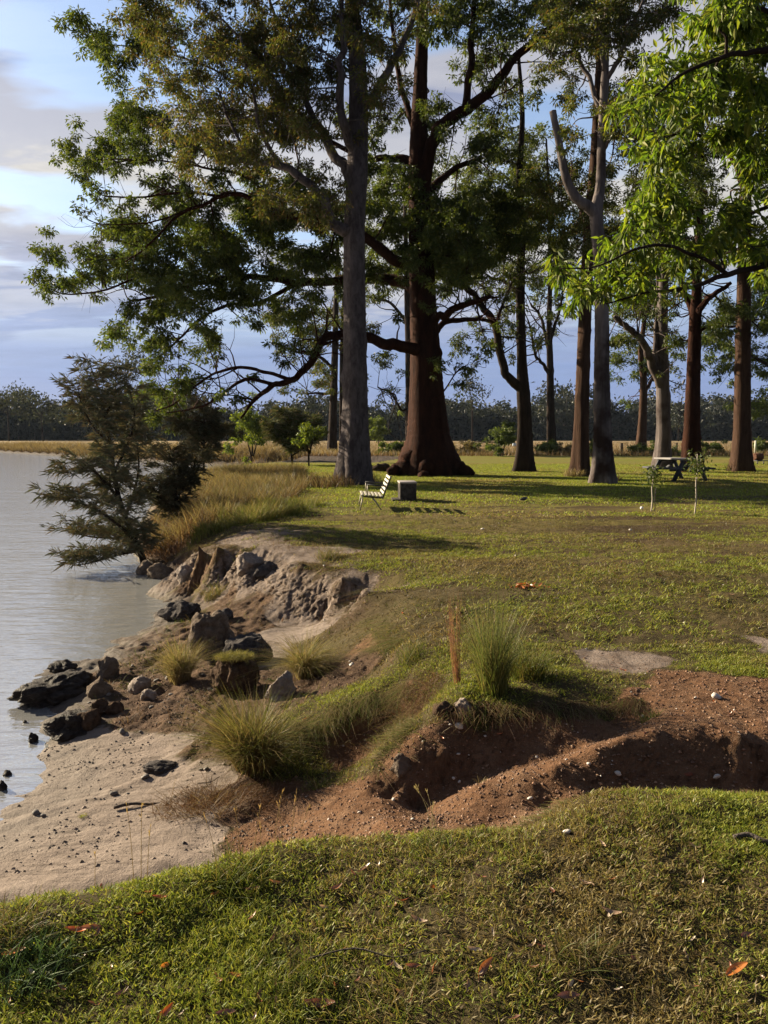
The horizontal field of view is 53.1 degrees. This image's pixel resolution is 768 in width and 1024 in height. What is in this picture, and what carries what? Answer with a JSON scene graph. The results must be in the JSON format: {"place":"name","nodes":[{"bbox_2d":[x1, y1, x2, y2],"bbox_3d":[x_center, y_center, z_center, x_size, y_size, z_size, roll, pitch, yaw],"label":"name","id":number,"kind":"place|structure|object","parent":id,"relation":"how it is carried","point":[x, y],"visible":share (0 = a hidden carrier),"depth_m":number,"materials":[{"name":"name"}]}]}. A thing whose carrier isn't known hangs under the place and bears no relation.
{"place":"outdoors","nodes":[
{"label":"outdoors","id":0,"kind":"place"},
{"bbox_2d":[0,452,219,820],"bbox_3d":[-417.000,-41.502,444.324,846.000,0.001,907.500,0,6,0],"label":"river water","id":1,"kind":"structure","parent":0,"point":[47,617],"depth_m":12.34,"materials":[{"name":"grey liquid"}]},
{"bbox_2d":[0,437,767,1023],"bbox_3d":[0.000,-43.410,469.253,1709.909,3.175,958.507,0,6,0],"label":"ground","id":2,"kind":"structure","parent":0,"point":[320,595],"depth_m":5.05,"materials":[{"name":"plant"}]},
{"bbox_2d":[0,378,42,440],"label":"forest tree","id":3,"kind":"object","parent":2,"relation":"on","point":[5,400],"visible":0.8,"depth_m":238.24,"materials":[{"name":"green plant"}]},
{"bbox_2d":[0,879,69,951],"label":"grass tuft","id":4,"kind":"object","parent":2,"relation":"on","point":[3,916],"visible":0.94,"depth_m":2.65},
{"bbox_2d":[2,382,69,440],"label":"forest tree","id":5,"kind":"object","parent":2,"relation":"on","point":[48,405],"visible":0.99,"depth_m":233.17,"materials":[{"name":"green plant"}]},
{"bbox_2d":[0,909,97,1004],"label":"grass tuft","id":6,"kind":"object","parent":2,"relation":"on","point":[18,954],"visible":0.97,"depth_m":2.49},
{"bbox_2d":[7,669,92,708],"bbox_3d":[-3.316,1.820,7.826,0.678,0.349,0.941,4,7,34],"label":"rock shelf","id":7,"kind":"object","parent":2,"relation":"on","point":[57,688],"visible":0.79,"depth_m":7.62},
{"bbox_2d":[46,659,77,672],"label":"rock","id":8,"kind":"object","parent":2,"relation":"on","point":[59,666],"visible":0.75,"depth_m":8.61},
{"bbox_2d":[43,709,101,741],"bbox_3d":[-2.759,1.910,6.793,0.490,0.303,0.447,-1,6,-11],"label":"rock shelf","id":9,"kind":"object","parent":2,"relation":"on","point":[64,726],"visible":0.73,"depth_m":6.67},
{"bbox_2d":[77,708,100,730],"bbox_3d":[-2.608,1.854,6.784,0.189,0.246,0.189,2,6,21],"label":"rock","id":10,"kind":"object","parent":9,"relation":"on","point":[91,718],"visible":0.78,"depth_m":6.73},
{"bbox_2d":[25,353,168,574],"bbox_3d":[-5.922,-1.009,15.456,2.897,4.453,2.642,0,6,0],"label":"she oak tree","id":11,"kind":"object","parent":2,"relation":"on","point":[122,527],"visible":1,"depth_m":15.49,"materials":[{"name":"green plant"}]},
{"bbox_2d":[86,676,113,698],"bbox_3d":[-2.812,1.741,7.604,0.257,0.260,0.220,-1,6,-15],"label":"rock","id":12,"kind":"object","parent":2,"relation":"on","point":[99,687],"visible":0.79,"depth_m":7.52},
{"bbox_2d":[91,698,108,714],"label":"rock","id":13,"kind":"object","parent":2,"relation":"on","point":[101,704],"visible":0.64,"depth_m":6.99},
{"bbox_2d":[96,656,119,678],"bbox_3d":[-2.921,1.673,8.107,0.247,0.323,0.189,-3,6,-26],"label":"rock","id":14,"kind":"object","parent":2,"relation":"on","point":[108,667],"visible":0.75,"depth_m":8.05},
{"bbox_2d":[104,701,123,714],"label":"rock","id":15,"kind":"object","parent":2,"relation":"on","point":[114,707],"visible":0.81,"depth_m":6.96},
{"bbox_2d":[94,802,150,880],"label":"seeding grass","id":16,"kind":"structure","parent":2,"relation":"on","point":[141,844],"depth_m":2.91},
{"bbox_2d":[114,802,158,808],"bbox_3d":[-1.656,1.997,5.253,0.367,0.032,0.033,-1,6,-10],"label":"stick","id":17,"kind":"object","parent":2,"relation":"on","point":[124,804],"visible":0.81,"depth_m":5.24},
{"bbox_2d":[127,675,150,693],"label":"clod","id":18,"kind":"object","parent":2,"relation":"on","point":[138,684],"visible":0.73,"depth_m":7.46,"materials":[{"name":"stone"}]},
{"bbox_2d":[96,343,185,441],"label":"forest tree","id":19,"kind":"object","parent":2,"relation":"on","point":[135,362],"visible":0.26,"depth_m":147.69,"materials":[{"name":"green plant"}]},
{"bbox_2d":[136,560,151,574],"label":"rock","id":20,"kind":"object","parent":2,"relation":"on","point":[143,567],"visible":0.47,"depth_m":14.74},
{"bbox_2d":[140,688,156,700],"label":"clod","id":21,"kind":"object","parent":2,"relation":"on","point":[149,694],"visible":0.87,"depth_m":7.17,"materials":[{"name":"stone"}]},
{"bbox_2d":[142,759,176,774],"bbox_3d":[-1.665,1.920,5.762,0.296,0.109,0.192,0,6,0],"label":"rock","id":22,"kind":"object","parent":2,"relation":"on","point":[159,767],"visible":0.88,"depth_m":5.72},
{"bbox_2d":[147,562,172,578],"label":"rock","id":23,"kind":"object","parent":2,"relation":"on","point":[158,570],"visible":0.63,"depth_m":14.31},
{"bbox_2d":[131,436,216,523],"bbox_3d":[-5.038,-0.679,18.652,2.082,2.403,1.333,-4,7,-33],"label":"she oak shrub","id":24,"kind":"object","parent":2,"relation":"on","point":[182,477],"visible":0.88,"depth_m":18.50,"materials":[{"name":"green plant"}]},
{"bbox_2d":[116,631,233,684],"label":"grass tussock","id":25,"kind":"object","parent":2,"relation":"on","point":[179,670],"depth_m":7.56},
{"bbox_2d":[156,599,200,621],"bbox_3d":[-2.863,1.408,10.849,0.578,0.357,0.447,-4,7,-32],"label":"rock","id":26,"kind":"object","parent":2,"relation":"on","point":[179,610],"visible":0.85,"depth_m":10.76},
{"bbox_2d":[176,564,192,584],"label":"rock","id":27,"kind":"object","parent":2,"relation":"on","point":[183,572],"visible":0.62,"depth_m":12.63,"materials":[{"name":"stone"}]},
{"bbox_2d":[156,367,212,417],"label":"forest tree","id":28,"kind":"object","parent":2,"relation":"on","point":[188,399],"visible":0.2,"depth_m":212.64,"materials":[{"name":"green plant"}]},
{"bbox_2d":[161,393,245,468],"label":"she oak shrub","id":29,"kind":"object","parent":2,"relation":"on","point":[204,435],"visible":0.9,"depth_m":33.64,"materials":[{"name":"green plant"}]},
{"bbox_2d":[133,767,278,828],"bbox_3d":[-1.130,1.892,5.117,1.149,0.239,0.962,0,6,0],"label":"dry grass clump","id":30,"kind":"object","parent":2,"relation":"on","point":[208,797],"visible":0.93,"depth_m":5.12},
{"bbox_2d":[191,580,229,601],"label":"grass tussock","id":31,"kind":"object","parent":2,"relation":"on","point":[218,592],"depth_m":11.62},
{"bbox_2d":[187,610,234,657],"bbox_3d":[-1.904,1.391,8.463,0.513,0.654,0.386,-2,6,-17],"label":"boulder","id":32,"kind":"object","parent":2,"relation":"on","point":[215,625],"visible":0.7,"depth_m":8.32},
{"bbox_2d":[130,460,324,563],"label":"bank grass","id":33,"kind":"structure","parent":2,"relation":"on","point":[260,495],"depth_m":18.38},
{"bbox_2d":[174,833,285,906],"bbox_3d":[-0.587,1.378,2.962,0.500,0.182,0.464,0,6,0],"label":"grass tuft","id":34,"kind":"object","parent":2,"relation":"on","point":[219,874],"visible":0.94,"depth_m":2.97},
{"bbox_2d":[210,658,259,693],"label":"earth block","id":35,"kind":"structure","parent":2,"relation":"on","point":[232,673],"depth_m":7.01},
{"bbox_2d":[209,648,256,662],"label":"grass tussock","id":36,"kind":"object","parent":35,"relation":"on","point":[233,656],"depth_m":7.02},
{"bbox_2d":[223,632,272,663],"bbox_3d":[-1.439,1.538,8.135,0.535,0.496,0.439,-1,6,-6],"label":"boulder","id":37,"kind":"object","parent":2,"relation":"on","point":[241,642],"visible":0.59,"depth_m":8.01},
{"bbox_2d":[236,552,263,576],"bbox_3d":[-2.030,0.817,11.551,0.402,0.478,0.404,-5,8,-42],"label":"clay lump","id":38,"kind":"object","parent":2,"relation":"on","point":[247,562],"visible":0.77,"depth_m":11.41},
{"bbox_2d":[202,770,303,816],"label":"dry grass clump","id":39,"kind":"object","parent":2,"relation":"on","point":[261,795],"visible":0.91,"depth_m":5.16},
{"bbox_2d":[219,391,290,464],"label":"round bush","id":40,"kind":"object","parent":2,"relation":"on","point":[248,422],"visible":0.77,"depth_m":53.94,"materials":[{"name":"green plant"}]},
{"bbox_2d":[82,529,428,779],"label":"dry grass litter","id":41,"kind":"object","parent":2,"relation":"on","point":[254,533],"visible":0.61,"depth_m":8.58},
{"bbox_2d":[153,678,361,782],"bbox_3d":[-0.962,1.514,5.599,1.667,0.727,1.586,0,6,0],"label":"grass tussock","id":42,"kind":"object","parent":2,"relation":"on","point":[244,746],"depth_m":5.47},
{"bbox_2d":[204,787,310,861],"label":"seeding grass","id":43,"kind":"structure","parent":2,"relation":"on","point":[307,809],"depth_m":3.12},
{"bbox_2d":[253,561,276,577],"bbox_3d":[-1.716,0.850,11.403,0.434,0.276,0.415,0,6,0],"label":"clay lump","id":44,"kind":"object","parent":2,"relation":"on","point":[266,568],"visible":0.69,"depth_m":11.24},
{"bbox_2d":[101,0,444,484],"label":"gum tree","id":45,"kind":"object","parent":2,"relation":"on","point":[352,40],"visible":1,"depth_m":25.95,"materials":[{"name":"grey plant"}]},
{"bbox_2d":[231,742,322,785],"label":"grass tussock","id":46,"kind":"object","parent":2,"relation":"on","point":[286,764],"depth_m":5.53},
{"bbox_2d":[264,670,295,701],"bbox_3d":[-0.908,1.573,6.734,0.281,0.358,0.210,0,6,0],"label":"rock","id":47,"kind":"object","parent":2,"relation":"on","point":[283,683],"visible":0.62,"depth_m":6.67,"materials":[{"name":"stone"}]},
{"bbox_2d":[223,625,360,679],"bbox_3d":[-0.728,1.310,7.328,1.614,0.542,1.802,0,6,0],"label":"grass tussock","id":48,"kind":"object","parent":2,"relation":"on","point":[304,663],"depth_m":7.24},
{"bbox_2d":[257,402,329,462],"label":"she oak shrub","id":49,"kind":"object","parent":2,"relation":"on","point":[282,430],"visible":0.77,"depth_m":45.44,"materials":[{"name":"green plant"}]},
{"bbox_2d":[216,926,371,1023],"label":"grass tuft","id":50,"kind":"object","parent":2,"relation":"on","point":[301,974],"visible":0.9,"depth_m":2.45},
{"bbox_2d":[287,420,327,465],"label":"leafy sapling","id":51,"kind":"object","parent":2,"relation":"on","point":[307,434],"visible":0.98,"depth_m":43.53,"materials":[{"name":"green plant"}]},
{"bbox_2d":[21,0,599,476],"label":"gum tree","id":52,"kind":"object","parent":2,"relation":"on","point":[445,242],"visible":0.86,"depth_m":32.22,"materials":[{"name":"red plant"}]},
{"bbox_2d":[258,246,371,451],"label":"gum tree","id":53,"kind":"object","parent":2,"relation":"on","point":[331,381],"visible":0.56,"depth_m":80.52,"materials":[{"name":"green plant"}]},
{"bbox_2d":[298,772,332,790],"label":"grass tuft","id":54,"kind":"object","parent":2,"relation":"on","point":[319,787],"visible":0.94,"depth_m":5.14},
{"bbox_2d":[304,998,334,1006],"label":"fallen leaf","id":55,"kind":"object","parent":2,"relation":"on","point":[317,1004],"visible":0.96,"depth_m":2.36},
{"bbox_2d":[292,470,361,488],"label":"long grass","id":56,"kind":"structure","parent":2,"relation":"on","point":[319,483],"depth_m":26.21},
{"bbox_2d":[312,542,350,561],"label":"grass tussock","id":57,"kind":"object","parent":2,"relation":"on","point":[327,556],"depth_m":11.09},
{"bbox_2d":[325,287,381,439],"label":"gum tree","id":58,"kind":"object","parent":2,"relation":"on","point":[370,325],"visible":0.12,"depth_m":82.63,"materials":[{"name":"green plant"}]},
{"bbox_2d":[308,947,425,958],"bbox_3d":[-0.054,1.465,2.549,0.391,0.021,0.035,0,6,0],"label":"stick","id":59,"kind":"object","parent":2,"relation":"on","point":[320,955],"visible":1,"depth_m":2.55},
{"bbox_2d":[358,473,391,509],"bbox_3d":[-0.227,-0.495,18.556,0.760,0.815,1.250,0,6,-3],"label":"park bench","id":60,"kind":"object","parent":2,"relation":"on","point":[384,485],"visible":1,"depth_m":18.05,"materials":[{"name":"wood"}]},
{"bbox_2d":[372,463,389,470],"bbox_3d":[-0.168,-2.179,37.418,0.892,0.403,0.425,0,6,0],"label":"log","id":61,"kind":"object","parent":2,"relation":"on","point":[381,467],"visible":0.75,"depth_m":37.30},
{"bbox_2d":[0,378,767,440],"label":"forest","id":62,"kind":"object","parent":2,"relation":"on","point":[716,420],"visible":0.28,"depth_m":268.26,"materials":[{"name":"green plant"}]},
{"bbox_2d":[0,635,767,874],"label":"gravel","id":63,"kind":"structure","parent":2,"relation":"on","point":[441,816],"depth_m":4.79,"materials":[{"name":"gravel"}]},
{"bbox_2d":[0,440,767,463],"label":"paddock grass","id":64,"kind":"structure","parent":2,"relation":"on","point":[262,451],"depth_m":73.39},
{"bbox_2d":[368,410,404,448],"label":"young tree","id":65,"kind":"object","parent":2,"relation":"on","point":[377,430],"visible":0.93,"depth_m":90.11,"materials":[{"name":"green plant"}]},
{"bbox_2d":[324,946,449,1023],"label":"grass tuft","id":66,"kind":"object","parent":2,"relation":"on","point":[383,990],"visible":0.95,"depth_m":2.38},
{"bbox_2d":[375,440,403,454],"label":"fence bush","id":67,"kind":"object","parent":2,"relation":"on","point":[395,446],"visible":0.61,"depth_m":69.34,"materials":[{"name":"green plant"}]},
{"bbox_2d":[390,753,411,777],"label":"rock","id":68,"kind":"object","parent":2,"relation":"on","point":[401,767],"visible":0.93,"depth_m":4.81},
{"bbox_2d":[391,480,416,500],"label":"barbecue block","id":69,"kind":"structure","parent":2,"relation":"on","point":[406,490],"depth_m":20.54,"materials":[{"name":"concrete"}]},
{"bbox_2d":[362,710,449,759],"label":"grass tussock","id":70,"kind":"object","parent":2,"relation":"on","point":[395,723],"depth_m":5.21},
{"bbox_2d":[343,663,476,746],"bbox_3d":[0.308,1.392,5.816,1.240,0.575,1.362,-5,8,-42],"label":"grass tussock","id":71,"kind":"object","parent":2,"relation":"on","point":[412,707],"depth_m":5.77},
{"bbox_2d":[385,630,435,666],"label":"grass tussock","id":72,"kind":"object","parent":2,"relation":"on","point":[410,652],"depth_m":6.41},
{"bbox_2d":[329,150,507,444],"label":"gum tree","id":73,"kind":"object","parent":2,"relation":"on","point":[376,298],"visible":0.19,"depth_m":74.25,"materials":[{"name":"green plant"}]},
{"bbox_2d":[414,785,436,829],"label":"seeding grass","id":74,"kind":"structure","parent":2,"relation":"on","point":[417,789],"depth_m":3.36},
{"bbox_2d":[397,825,473,867],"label":"grass tuft","id":75,"kind":"object","parent":2,"relation":"on","point":[434,837],"visible":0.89,"depth_m":3.23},
{"bbox_2d":[432,700,454,718],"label":"rock","id":76,"kind":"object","parent":2,"relation":"on","point":[440,707],"depth_m":5.07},
{"bbox_2d":[444,587,461,683],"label":"dry grass stalk","id":77,"kind":"object","parent":2,"relation":"on","point":[458,674],"visible":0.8,"depth_m":5.44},
{"bbox_2d":[454,697,472,714],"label":"rock","id":78,"kind":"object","parent":2,"relation":"on","point":[464,702],"depth_m":5.08,"materials":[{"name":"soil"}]},
{"bbox_2d":[454,439,482,454],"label":"fence bush","id":79,"kind":"object","parent":2,"relation":"on","point":[468,445],"visible":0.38,"depth_m":69.44,"materials":[{"name":"green plant"}]},
{"bbox_2d":[178,540,760,834],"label":"overhanging grass","id":80,"kind":"structure","parent":2,"relation":"on","point":[630,701],"depth_m":5.15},
{"bbox_2d":[452,374,492,440],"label":"forest tree","id":81,"kind":"object","parent":2,"relation":"on","point":[472,387],"visible":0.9,"depth_m":236.54,"materials":[{"name":"green plant"}]},
{"bbox_2d":[419,581,547,698],"bbox_3d":[0.719,0.850,5.191,1.107,0.829,1.150,0,6,0],"label":"grass tussock","id":82,"kind":"object","parent":2,"relation":"on","point":[491,657],"depth_m":5.22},
{"bbox_2d":[478,957,492,982],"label":"fallen leaf","id":83,"kind":"object","parent":2,"relation":"on","point":[485,964],"visible":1,"depth_m":2.48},
{"bbox_2d":[472,421,516,456],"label":"young tree","id":84,"kind":"object","parent":2,"relation":"on","point":[502,433],"visible":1,"depth_m":65.49,"materials":[{"name":"green plant"}]},
{"bbox_2d":[436,59,584,471],"bbox_3d":[5.900,-11.603,36.380,6.891,19.690,8.396,3,7,29],"label":"gum tree","id":85,"kind":"object","parent":2,"relation":"on","point":[524,461],"visible":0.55,"depth_m":36.55,"materials":[{"name":"green plant"}]},
{"bbox_2d":[506,582,549,589],"bbox_3d":[1.633,0.839,8.653,0.490,0.103,0.286,0,6,0],"label":"leaf heap","id":86,"kind":"object","parent":2,"relation":"on","point":[526,585],"visible":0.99,"depth_m":8.66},
{"bbox_2d":[498,627,569,682],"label":"grass tussock","id":87,"kind":"object","parent":2,"relation":"on","point":[531,669],"depth_m":5.50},
{"bbox_2d":[533,438,558,452],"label":"fence bush","id":88,"kind":"object","parent":2,"relation":"on","point":[551,446],"visible":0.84,"depth_m":69.49,"materials":[{"name":"green plant"}]},
{"bbox_2d":[553,441,571,454],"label":"fence bush","id":89,"kind":"object","parent":2,"relation":"on","point":[566,447],"visible":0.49,"depth_m":69.52,"materials":[{"name":"green plant"}]},
{"bbox_2d":[482,114,651,453],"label":"gum tree","id":90,"kind":"object","parent":2,"relation":"on","point":[549,332],"visible":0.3,"depth_m":72.31,"materials":[{"name":"green plant"}]},
{"bbox_2d":[555,991,579,998],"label":"fallen leaf","id":91,"kind":"object","parent":2,"relation":"on","point":[564,995],"visible":1,"depth_m":2.37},
{"bbox_2d":[514,47,646,475],"bbox_3d":[8.496,-11.075,33.131,4.766,19.262,8.861,4,7,35],"label":"gum tree","id":92,"kind":"object","parent":2,"relation":"on","point":[580,458],"visible":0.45,"depth_m":32.37,"materials":[{"name":"brown plant"}]},
{"bbox_2d":[524,0,689,483],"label":"gum tree","id":93,"kind":"object","parent":2,"relation":"on","point":[596,37],"visible":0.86,"depth_m":27.18,"materials":[{"name":"green plant"}]},
{"bbox_2d":[625,442,648,454],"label":"fence bush","id":94,"kind":"object","parent":2,"relation":"on","point":[638,447],"visible":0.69,"depth_m":69.25,"materials":[{"name":"green plant"}]},
{"bbox_2d":[593,226,689,453],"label":"gum tree","id":95,"kind":"object","parent":2,"relation":"on","point":[617,359],"visible":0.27,"depth_m":75.22,"materials":[{"name":"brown plant"}]},
{"bbox_2d":[629,706,659,722],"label":"grass tuft","id":96,"kind":"object","parent":2,"relation":"on","point":[653,715],"visible":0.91,"depth_m":4.90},
{"bbox_2d":[533,0,767,319],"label":"gum tree","id":97,"kind":"object","parent":2,"relation":"on","point":[732,24],"visible":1,"depth_m":8.04,"materials":[{"name":"green plant"}]},
{"bbox_2d":[591,55,716,466],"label":"gum tree","id":98,"kind":"object","parent":2,"relation":"on","point":[657,358],"visible":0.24,"depth_m":40.02,"materials":[{"name":"green plant"}]},
{"bbox_2d":[640,465,668,510],"bbox_3d":[6.273,-0.548,17.865,0.640,1.102,0.568,2,6,22],"label":"sapling","id":99,"kind":"object","parent":2,"relation":"on","point":[654,476],"visible":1,"depth_m":17.82,"materials":[{"name":"green plant"}]},
{"bbox_2d":[670,376,685,440],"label":"forest tree","id":100,"kind":"object","parent":2,"relation":"on","point":[676,417],"visible":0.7,"depth_m":242.62,"materials":[{"name":"green plant"}]},
{"bbox_2d":[642,457,715,481],"bbox_3d":[11.504,-1.654,30.054,1.874,0.914,1.978,-2,6,-17],"label":"picnic table","id":101,"kind":"object","parent":2,"relation":"on","point":[679,468],"visible":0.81,"depth_m":29.58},
{"bbox_2d":[682,448,716,513],"bbox_3d":[7.014,-0.679,17.238,0.688,1.511,0.843,-3,6,-25],"label":"sapling","id":102,"kind":"object","parent":2,"relation":"on","point":[694,464],"visible":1,"depth_m":17.15,"materials":[{"name":"green plant"}]},
{"bbox_2d":[636,102,767,472],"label":"gum tree","id":103,"kind":"object","parent":2,"relation":"on","point":[701,174],"visible":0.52,"depth_m":36.25,"materials":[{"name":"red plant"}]},
{"bbox_2d":[701,440,728,454],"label":"fence bush","id":104,"kind":"object","parent":2,"relation":"on","point":[714,445],"visible":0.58,"depth_m":68.75,"materials":[{"name":"green plant"}]},
{"bbox_2d":[675,41,767,471],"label":"gum tree","id":105,"kind":"object","parent":2,"relation":"on","point":[741,457],"visible":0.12,"depth_m":37.06,"materials":[{"name":"brown plant"}]},
{"bbox_2d":[679,286,767,420],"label":"gum tree","id":106,"kind":"object","parent":2,"relation":"on","point":[724,366],"visible":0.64,"depth_m":60.31,"materials":[{"name":"green plant"}]},
{"bbox_2d":[725,962,747,975],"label":"fallen leaf","id":107,"kind":"object","parent":2,"relation":"on","point":[735,967],"visible":1,"depth_m":2.49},
{"bbox_2d":[733,832,767,844],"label":"stick","id":108,"kind":"object","parent":2,"relation":"on","point":[750,835],"visible":0.98,"depth_m":3.29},
{"bbox_2d":[752,436,767,452],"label":"fence bush","id":109,"kind":"object","parent":2,"relation":"on","point":[761,445],"visible":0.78,"depth_m":69.06,"materials":[{"name":"green plant"}]},
{"bbox_2d":[753,441,767,463],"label":"drum barbecue","id":110,"kind":"object","parent":2,"relation":"on","point":[757,457],"visible":0.85,"depth_m":46.90,"materials":[{"name":"metal"}]},
{"bbox_2d":[0,463,767,1023],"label":"lawn grass","id":111,"kind":"structure","parent":0,"point":[244,923],"depth_m":3.01,"materials":[{"name":"plant"}]},
{"bbox_2d":[155,1002,172,1023],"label":"fallen leaf","id":112,"kind":"object","parent":111,"relation":"on","point":[166,1009],"visible":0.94,"depth_m":2.31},
{"bbox_2d":[536,909,638,995],"bbox_3d":[0.662,1.419,2.509,0.368,0.147,0.398,2,6,19],"label":"grass tuft","id":113,"kind":"object","parent":111,"relation":"on","point":[585,950],"visible":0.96,"depth_m":2.54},
{"bbox_2d":[0,0,767,436],"label":"sky","id":114,"kind":"structure","parent":0,"point":[42,82],"materials":[{"name":"blue"}]},
{"bbox_2d":[560,468,587,476],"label":"long grass","id":115,"kind":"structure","parent":0,"point":[572,473],"depth_m":32.64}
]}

